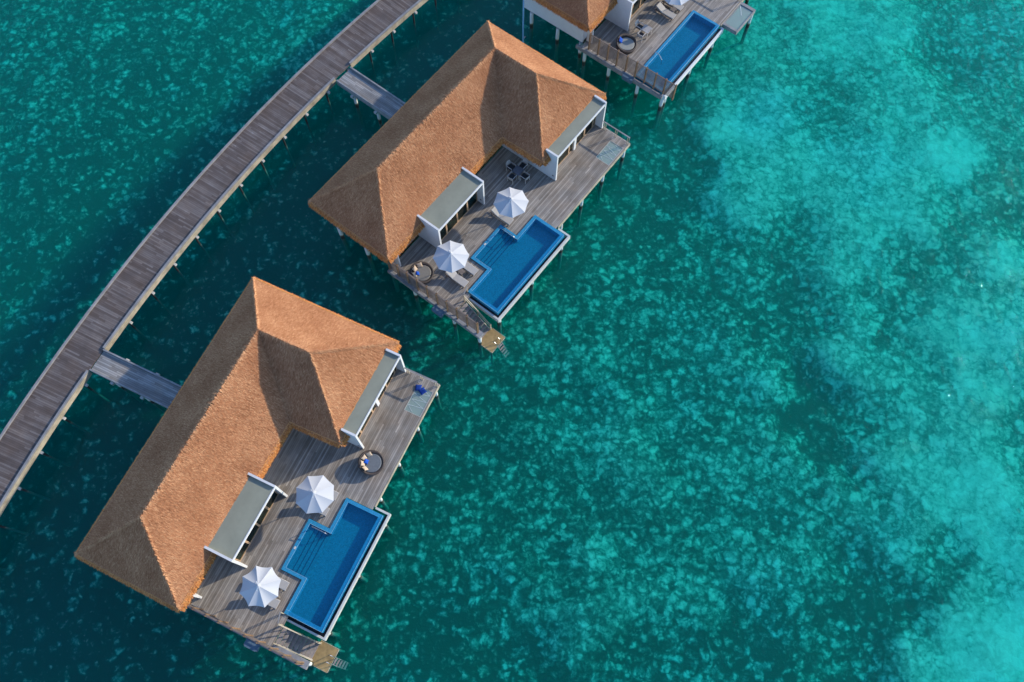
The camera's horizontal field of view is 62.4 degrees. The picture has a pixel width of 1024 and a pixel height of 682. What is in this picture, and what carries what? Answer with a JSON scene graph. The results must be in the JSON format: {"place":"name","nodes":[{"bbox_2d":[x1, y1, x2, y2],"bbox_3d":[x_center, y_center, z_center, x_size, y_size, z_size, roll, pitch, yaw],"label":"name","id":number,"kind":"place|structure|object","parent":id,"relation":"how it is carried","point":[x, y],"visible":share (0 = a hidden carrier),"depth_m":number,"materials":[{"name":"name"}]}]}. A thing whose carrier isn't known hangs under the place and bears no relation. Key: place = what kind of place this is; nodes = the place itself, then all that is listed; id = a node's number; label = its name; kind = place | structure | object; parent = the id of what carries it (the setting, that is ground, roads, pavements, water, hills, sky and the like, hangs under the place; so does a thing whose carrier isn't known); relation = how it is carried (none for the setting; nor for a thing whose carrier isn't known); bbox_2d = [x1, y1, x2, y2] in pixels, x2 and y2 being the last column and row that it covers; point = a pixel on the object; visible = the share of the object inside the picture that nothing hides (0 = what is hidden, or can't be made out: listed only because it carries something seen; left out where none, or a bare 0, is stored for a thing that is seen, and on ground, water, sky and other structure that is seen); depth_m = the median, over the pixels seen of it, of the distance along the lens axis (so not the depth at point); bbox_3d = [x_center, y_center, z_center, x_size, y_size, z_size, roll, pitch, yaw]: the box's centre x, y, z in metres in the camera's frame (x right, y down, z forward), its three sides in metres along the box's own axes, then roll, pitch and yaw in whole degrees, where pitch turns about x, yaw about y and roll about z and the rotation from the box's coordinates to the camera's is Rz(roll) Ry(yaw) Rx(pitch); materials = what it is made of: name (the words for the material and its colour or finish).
{"place":"outdoors","nodes":[
{"label":"outdoors","id":0,"kind":"place"},
{"bbox_2d":[0,0,1023,681],"bbox_3d":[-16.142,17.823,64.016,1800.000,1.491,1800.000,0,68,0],"label":"sea","id":1,"kind":"structure","parent":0,"point":[742,400],"depth_m":70.68,"materials":[{"name":"teal liquid"}]},
{"bbox_2d":[89,349,181,412],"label":"walkway","id":2,"kind":"structure","parent":1,"relation":"on","point":[157,390],"depth_m":64.53,"materials":[{"name":"wood"}]},
{"bbox_2d":[0,0,459,571],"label":"jetty","id":3,"kind":"object","parent":1,"relation":"on","point":[148,264],"visible":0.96,"depth_m":69.20,"materials":[{"name":"wood"}]},
{"bbox_2d":[73,276,405,613],"bbox_3d":[-18.691,8.267,62.038,13.615,13.085,23.426,24,70,9],"label":"villa","id":4,"kind":"object","parent":1,"relation":"on","point":[189,500],"visible":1,"depth_m":58.23,"materials":[{"name":"brown plant"}]},
{"bbox_2d":[235,541,249,560],"bbox_3d":[-18.884,14.386,58.402,0.100,2.950,1.366,24,70,9],"label":"window","id":5,"kind":"structure","parent":4,"relation":"in","point":[245,541],"depth_m":59.66,"materials":[{"name":"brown wood"}]},
{"bbox_2d":[246,523,259,543],"bbox_3d":[-18.306,13.241,58.853,0.100,2.950,1.346,24,70,9],"label":"window","id":6,"kind":"structure","parent":4,"relation":"in","point":[255,523],"depth_m":60.08,"materials":[{"name":"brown wood"}]},
{"bbox_2d":[256,507,268,525],"bbox_3d":[-17.742,12.125,59.293,0.100,2.950,1.296,24,70,9],"label":"window","id":7,"kind":"structure","parent":4,"relation":"in","point":[265,507],"depth_m":60.55,"materials":[{"name":"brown wood"}]},
{"bbox_2d":[265,490,278,509],"bbox_3d":[-17.195,11.043,59.719,0.100,2.950,1.266,24,70,9],"label":"window","id":8,"kind":"structure","parent":4,"relation":"in","point":[269,508],"depth_m":60.94,"materials":[{"name":"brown wood"}]},
{"bbox_2d":[360,410,372,431],"bbox_3d":[-10.834,5.557,61.871,0.100,2.950,1.746,24,70,9],"label":"window","id":9,"kind":"structure","parent":4,"relation":"in","point":[371,410],"depth_m":63.18,"materials":[{"name":"brown wood"}]},
{"bbox_2d":[188,369,441,669],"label":"sun deck","id":10,"kind":"structure","parent":1,"relation":"on","point":[391,429],"depth_m":61.39,"materials":[{"name":"grey wood"}]},
{"bbox_2d":[187,602,303,664],"bbox_3d":[-18.164,19.599,56.889,9.100,1.970,0.190,24,70,9],"label":"privacy fence","id":11,"kind":"object","parent":10,"relation":"on","point":[244,634],"visible":0.96,"depth_m":56.48,"materials":[{"name":"brown wood"}]},
{"bbox_2d":[244,639,260,651],"bbox_3d":[-17.690,20.734,57.692,1.060,0.440,0.565,24,70,9],"label":"equipment box","id":12,"kind":"object","parent":10,"relation":"attached to","point":[251,645],"visible":0.81,"depth_m":57.48,"materials":[{"name":"blue plastic"}]},
{"bbox_2d":[240,566,280,607],"bbox_3d":[-16.911,16.754,57.525,2.642,2.828,2.642,-38,73,-14],"label":"parasol","id":13,"kind":"object","parent":10,"relation":"on","point":[260,586],"visible":1,"depth_m":56.62,"materials":[{"name":"fabric"}]},
{"bbox_2d":[267,598,280,608],"bbox_3d":[-16.964,17.724,58.247,1.980,0.772,0.650,24,70,9],"label":"sun lounger","id":14,"kind":"object","parent":10,"relation":"on","point":[274,603],"visible":0.31,"depth_m":58.11,"materials":[{"name":"fabric"}]},
{"bbox_2d":[279,577,289,590],"bbox_3d":[-16.443,16.605,58.688,1.980,0.772,0.650,24,70,9],"label":"sun lounger","id":15,"kind":"object","parent":10,"relation":"on","point":[284,584],"visible":0.31,"depth_m":58.58,"materials":[{"name":"fabric"}]},
{"bbox_2d":[273,612,321,660],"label":"staircase","id":16,"kind":"structure","parent":10,"relation":"attached to","point":[301,640],"depth_m":58.48,"materials":[{"name":"grey wood"}]},
{"bbox_2d":[296,475,333,513],"bbox_3d":[-13.769,10.972,59.802,2.642,2.828,2.642,40,74,14],"label":"parasol","id":17,"kind":"object","parent":10,"relation":"on","point":[314,494],"visible":1,"depth_m":58.88,"materials":[{"name":"fabric"}]},
{"bbox_2d":[319,507,329,516],"bbox_3d":[-14.058,11.839,60.565,1.980,0.772,0.650,24,70,9],"label":"sun lounger","id":18,"kind":"object","parent":10,"relation":"on","point":[325,511],"visible":0.3,"depth_m":60.41,"materials":[{"name":"fabric"}]},
{"bbox_2d":[358,450,384,475],"bbox_3d":[-10.247,8.888,61.722,1.900,0.715,1.900,24,70,9],"label":"round daybed","id":19,"kind":"object","parent":10,"relation":"on","point":[375,465],"visible":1,"depth_m":61.63,"materials":[{"name":"fabric"}]},
{"bbox_2d":[415,384,421,390],"bbox_3d":[-7.096,3.539,64.180,0.500,0.130,0.500,3,68,1],"label":"cushion","id":20,"kind":"object","parent":10,"relation":"on","point":[417,387],"visible":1,"depth_m":64.12,"materials":[{"name":"blue fabric"}]},
{"bbox_2d":[404,367,437,386],"bbox_3d":[-6.859,2.742,63.993,2.760,1.048,0.110,24,70,9],"label":"deck railing","id":21,"kind":"object","parent":10,"relation":"on","point":[434,381],"visible":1,"depth_m":63.56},
{"bbox_2d":[418,387,426,394],"bbox_3d":[-6.772,3.791,64.074,0.500,0.130,0.500,-33,72,-12],"label":"cushion","id":22,"kind":"object","parent":10,"relation":"on","point":[422,391],"visible":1,"depth_m":64.02,"materials":[{"name":"blue fabric"}]},
{"bbox_2d":[310,640,344,672],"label":"landing platform","id":23,"kind":"structure","parent":1,"relation":"on","point":[324,650],"depth_m":59.27,"materials":[{"name":"wood"}]},
{"bbox_2d":[325,654,348,669],"bbox_3d":[-12.256,22.575,59.459,1.316,2.053,0.548,24,70,9],"label":"swim ladder","id":24,"kind":"object","parent":23,"relation":"attached to","point":[333,664],"visible":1,"depth_m":59.39,"materials":[{"name":"metal"}]},
{"bbox_2d":[281,498,392,640],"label":"swimming pool","id":25,"kind":"structure","parent":1,"relation":"on","point":[325,564],"depth_m":59.79,"materials":[{"name":"blue tile"}]},
{"bbox_2d":[336,66,404,130],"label":"walkway","id":26,"kind":"structure","parent":1,"relation":"on","point":[371,94],"depth_m":74.29,"materials":[{"name":"wood"}]},
{"bbox_2d":[308,20,606,291],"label":"villa","id":27,"kind":"object","parent":1,"relation":"on","point":[399,183],"visible":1,"depth_m":67.19,"materials":[{"name":"brown plant"}]},
{"bbox_2d":[446,213,457,232],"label":"window","id":28,"kind":"structure","parent":27,"relation":"in","point":[456,213],"depth_m":69.13,"materials":[{"name":"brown wood"}]},
{"bbox_2d":[457,202,467,221],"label":"window","id":29,"kind":"structure","parent":27,"relation":"in","point":[466,202],"depth_m":69.51,"materials":[{"name":"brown wood"}]},
{"bbox_2d":[467,191,477,210],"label":"window","id":30,"kind":"structure","parent":27,"relation":"in","point":[476,191],"depth_m":69.90,"materials":[{"name":"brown wood"}]},
{"bbox_2d":[558,147,568,165],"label":"window","id":31,"kind":"structure","parent":27,"relation":"in","point":[568,147],"depth_m":71.56,"materials":[{"name":"brown wood"}]},
{"bbox_2d":[481,327,504,363],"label":"landing platform","id":32,"kind":"structure","parent":1,"relation":"on","point":[489,338],"depth_m":67.99,"materials":[{"name":"wood"}]},
{"bbox_2d":[493,337,509,358],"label":"swim ladder","id":33,"kind":"object","parent":32,"relation":"attached to","point":[502,351],"visible":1,"depth_m":68.11,"materials":[{"name":"metal"}]},
{"bbox_2d":[387,125,629,357],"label":"sun deck","id":34,"kind":"structure","parent":1,"relation":"on","point":[590,160],"depth_m":70.23,"materials":[{"name":"grey wood"}]},
{"bbox_2d":[410,261,433,283],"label":"round daybed","id":35,"kind":"object","parent":34,"relation":"on","point":[426,273],"visible":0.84,"depth_m":67.31,"materials":[{"name":"wicker"}]},
{"bbox_2d":[387,261,478,333],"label":"privacy fence","id":36,"kind":"object","parent":34,"relation":"on","point":[434,296],"visible":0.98,"depth_m":65.82,"materials":[{"name":"brown wood"}]},
{"bbox_2d":[431,305,444,317],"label":"equipment box","id":37,"kind":"object","parent":34,"relation":"attached to","point":[438,311],"visible":1,"depth_m":66.59,"materials":[{"name":"blue plastic"}]},
{"bbox_2d":[433,240,468,272],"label":"parasol","id":38,"kind":"object","parent":34,"relation":"on","point":[451,256],"visible":1,"depth_m":65.67,"materials":[{"name":"fabric"}]},
{"bbox_2d":[445,271,468,287],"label":"sun lounger","id":39,"kind":"object","parent":34,"relation":"on","point":[458,279],"visible":0.77,"depth_m":67.13,"materials":[{"name":"fabric"}]},
{"bbox_2d":[463,262,477,275],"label":"sun lounger","id":40,"kind":"object","parent":34,"relation":"on","point":[472,270],"visible":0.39,"depth_m":67.49,"materials":[{"name":"fabric"}]},
{"bbox_2d":[460,286,490,338],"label":"staircase","id":41,"kind":"structure","parent":34,"relation":"attached to","point":[471,313],"depth_m":67.34,"materials":[{"name":"grey wood"}]},
{"bbox_2d":[490,206,513,225],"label":"sun lounger","id":42,"kind":"object","parent":34,"relation":"on","point":[507,220],"visible":0.77,"depth_m":69.15,"materials":[{"name":"fabric"}]},
{"bbox_2d":[493,187,528,218],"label":"parasol","id":43,"kind":"object","parent":34,"relation":"on","point":[512,203],"visible":1,"depth_m":67.43,"materials":[{"name":"fabric"}]},
{"bbox_2d":[506,159,515,170],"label":"dining chair","id":44,"kind":"object","parent":34,"relation":"on","point":[511,167],"visible":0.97,"depth_m":70.77,"materials":[{"name":"black"}]},
{"bbox_2d":[507,171,516,183],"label":"dining chair","id":45,"kind":"object","parent":34,"relation":"on","point":[511,177],"visible":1,"depth_m":70.45,"materials":[{"name":"black"}]},
{"bbox_2d":[512,165,523,175],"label":"dining table","id":46,"kind":"object","parent":34,"relation":"on","point":[518,170],"visible":1,"depth_m":70.44,"materials":[{"name":"brown wood"}]},
{"bbox_2d":[518,158,528,168],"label":"dining chair","id":47,"kind":"object","parent":34,"relation":"on","point":[523,165],"visible":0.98,"depth_m":70.80,"materials":[{"name":"black"}]},
{"bbox_2d":[520,171,529,183],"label":"dining chair","id":48,"kind":"object","parent":34,"relation":"on","point":[524,176],"visible":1,"depth_m":70.44,"materials":[{"name":"black"}]},
{"bbox_2d":[603,121,629,143],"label":"deck railing","id":49,"kind":"object","parent":34,"relation":"on","point":[615,131],"visible":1,"depth_m":71.69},
{"bbox_2d":[468,215,569,333],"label":"swimming pool","id":50,"kind":"structure","parent":1,"relation":"on","point":[512,264],"depth_m":68.50,"materials":[{"name":"blue tile"}]},
{"bbox_2d":[522,0,525,42],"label":"standing pole","id":51,"kind":"object","parent":1,"relation":"on","point":[523,37],"visible":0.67,"depth_m":77.40,"materials":[{"name":"blue paint"}]},
{"bbox_2d":[524,0,646,76],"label":"villa","id":52,"kind":"object","parent":1,"relation":"on","point":[580,20],"visible":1,"depth_m":74.69,"materials":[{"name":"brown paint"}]},
{"bbox_2d":[631,0,640,16],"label":"window","id":53,"kind":"structure","parent":52,"relation":"in","point":[640,0],"depth_m":77.30,"materials":[{"name":"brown wood"}]},
{"bbox_2d":[575,0,755,129],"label":"sun deck","id":54,"kind":"structure","parent":1,"relation":"on","point":[734,17],"depth_m":77.01,"materials":[{"name":"grey wood"}]},
{"bbox_2d":[616,33,636,53],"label":"round daybed","id":55,"kind":"object","parent":54,"relation":"on","point":[628,45],"visible":0.99,"depth_m":75.60,"materials":[{"name":"fabric"}]},
{"bbox_2d":[621,72,633,83],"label":"equipment box","id":56,"kind":"object","parent":54,"relation":"attached to","point":[627,77],"visible":1,"depth_m":74.86,"materials":[{"name":"blue plastic"}]},
{"bbox_2d":[588,33,676,99],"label":"privacy fence","id":57,"kind":"object","parent":54,"relation":"on","point":[608,50],"visible":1,"depth_m":73.95,"materials":[{"name":"brown wood"}]},
{"bbox_2d":[634,19,644,32],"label":"dining chair","id":58,"kind":"object","parent":54,"relation":"on","point":[639,26],"visible":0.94,"depth_m":76.17,"materials":[{"name":"black"}]},
{"bbox_2d":[636,30,645,42],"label":"dining chair","id":59,"kind":"object","parent":54,"relation":"on","point":[641,35],"visible":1,"depth_m":75.77,"materials":[{"name":"black"}]},
{"bbox_2d":[641,24,651,38],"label":"dining table","id":60,"kind":"object","parent":54,"relation":"on","point":[647,29],"visible":0.96,"depth_m":75.87,"materials":[{"name":"grey wood"}]},
{"bbox_2d":[654,2,675,20],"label":"sun lounger","id":61,"kind":"object","parent":54,"relation":"on","point":[665,11],"visible":1,"depth_m":76.95,"materials":[{"name":"fabric"}]},
{"bbox_2d":[662,0,683,12],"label":"sun lounger","id":62,"kind":"object","parent":54,"relation":"on","point":[679,8],"visible":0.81,"depth_m":77.24,"materials":[{"name":"fabric"}]},
{"bbox_2d":[665,0,688,12],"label":"parasol","id":63,"kind":"object","parent":54,"relation":"on","point":[676,2],"visible":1,"depth_m":75.10,"materials":[{"name":"fabric"}]},
{"bbox_2d":[635,10,723,126],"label":"swimming pool","id":64,"kind":"structure","parent":1,"relation":"on","point":[688,43],"depth_m":76.39,"materials":[{"name":"blue tile"}]}
]}

